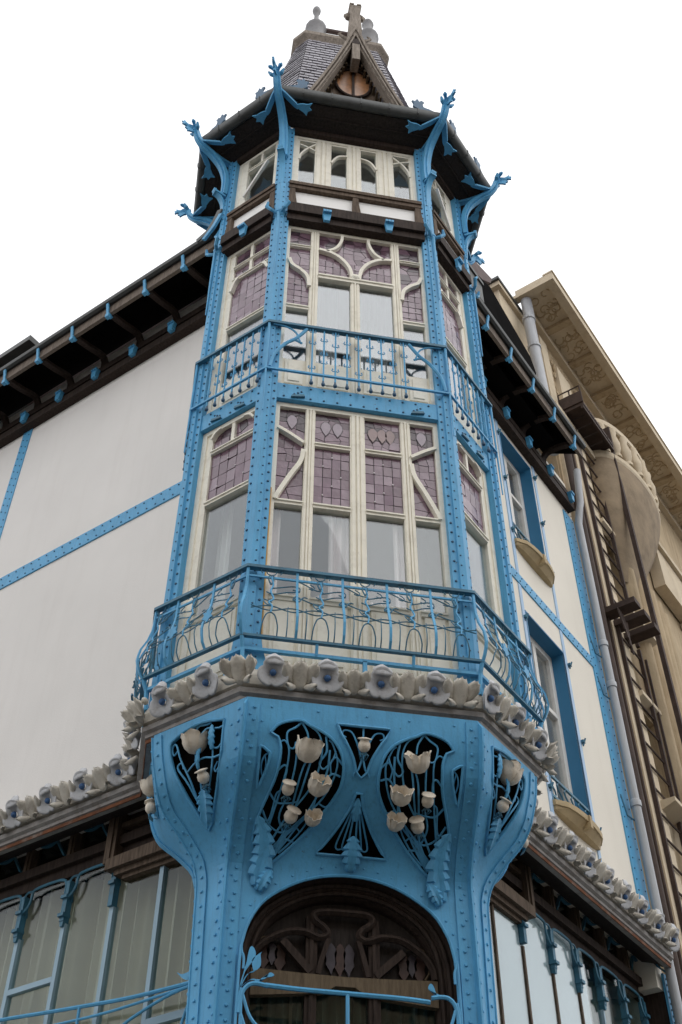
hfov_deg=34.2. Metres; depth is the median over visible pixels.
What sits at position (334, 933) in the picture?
entrance door
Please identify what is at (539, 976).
shop window
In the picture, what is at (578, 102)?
sky
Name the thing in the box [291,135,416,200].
window
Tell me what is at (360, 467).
window
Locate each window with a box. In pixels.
[0,863,185,1023]
[170,407,254,687]
[206,231,270,414]
[234,140,278,208]
[262,401,457,681]
[278,226,434,404]
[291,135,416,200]
[415,903,650,1023]
[431,180,454,237]
[438,262,481,448]
[457,440,514,704]
[497,428,554,587]
[523,610,602,849]
[600,517,656,659]
[638,689,681,852]
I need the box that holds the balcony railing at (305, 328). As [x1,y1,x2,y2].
[182,319,502,494]
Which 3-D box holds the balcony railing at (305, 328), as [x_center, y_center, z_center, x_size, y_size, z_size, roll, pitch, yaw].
[0.040,-0.738,10.116,2.861,1.230,1.331,7,-45,-7]
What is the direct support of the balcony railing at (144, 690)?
on the corner house
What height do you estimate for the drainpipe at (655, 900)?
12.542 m
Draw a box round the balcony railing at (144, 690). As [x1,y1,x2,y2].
[131,563,549,741]
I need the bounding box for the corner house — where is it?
[0,2,679,1023]
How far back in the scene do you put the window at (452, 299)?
11.18 m
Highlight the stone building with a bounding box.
[488,270,681,973]
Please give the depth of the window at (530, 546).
12.97 m
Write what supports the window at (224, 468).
in the corner house
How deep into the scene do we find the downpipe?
12.23 m
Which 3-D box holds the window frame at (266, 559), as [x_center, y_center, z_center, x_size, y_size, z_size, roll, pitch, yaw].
[-0.548,0.373,8.074,0.020,1.580,0.024,7,-45,-7]
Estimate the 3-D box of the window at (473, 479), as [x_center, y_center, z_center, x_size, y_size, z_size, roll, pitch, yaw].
[1.088,0.497,8.803,0.100,2.835,0.620,-26,-50,24]
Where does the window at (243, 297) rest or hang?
in the corner house
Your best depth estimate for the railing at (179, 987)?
7.12 m
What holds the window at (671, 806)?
in the stone building
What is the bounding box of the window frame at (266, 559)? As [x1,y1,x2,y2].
[261,487,271,633]
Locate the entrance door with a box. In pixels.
[237,877,456,1023]
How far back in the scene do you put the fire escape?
13.82 m
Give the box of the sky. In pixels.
[0,0,681,467]
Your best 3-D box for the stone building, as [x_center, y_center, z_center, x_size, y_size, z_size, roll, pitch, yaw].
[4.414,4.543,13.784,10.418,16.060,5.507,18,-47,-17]
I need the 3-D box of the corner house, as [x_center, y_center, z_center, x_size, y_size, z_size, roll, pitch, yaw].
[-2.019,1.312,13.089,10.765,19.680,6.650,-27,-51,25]
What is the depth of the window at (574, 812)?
10.90 m
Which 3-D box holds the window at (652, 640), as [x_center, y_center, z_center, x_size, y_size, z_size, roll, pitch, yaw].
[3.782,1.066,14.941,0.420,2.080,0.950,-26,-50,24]
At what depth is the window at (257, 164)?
12.62 m
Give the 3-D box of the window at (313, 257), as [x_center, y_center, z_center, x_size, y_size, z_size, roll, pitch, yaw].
[0.137,-1.904,10.530,1.420,2.585,0.120,7,-45,-7]
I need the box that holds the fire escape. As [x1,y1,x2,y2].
[557,385,681,930]
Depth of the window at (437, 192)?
12.89 m
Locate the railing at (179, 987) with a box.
[0,972,188,1023]
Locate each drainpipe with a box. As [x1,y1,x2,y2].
[521,297,558,455]
[573,468,681,1023]
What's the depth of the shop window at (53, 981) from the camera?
7.85 m
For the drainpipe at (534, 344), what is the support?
attached to the stone building

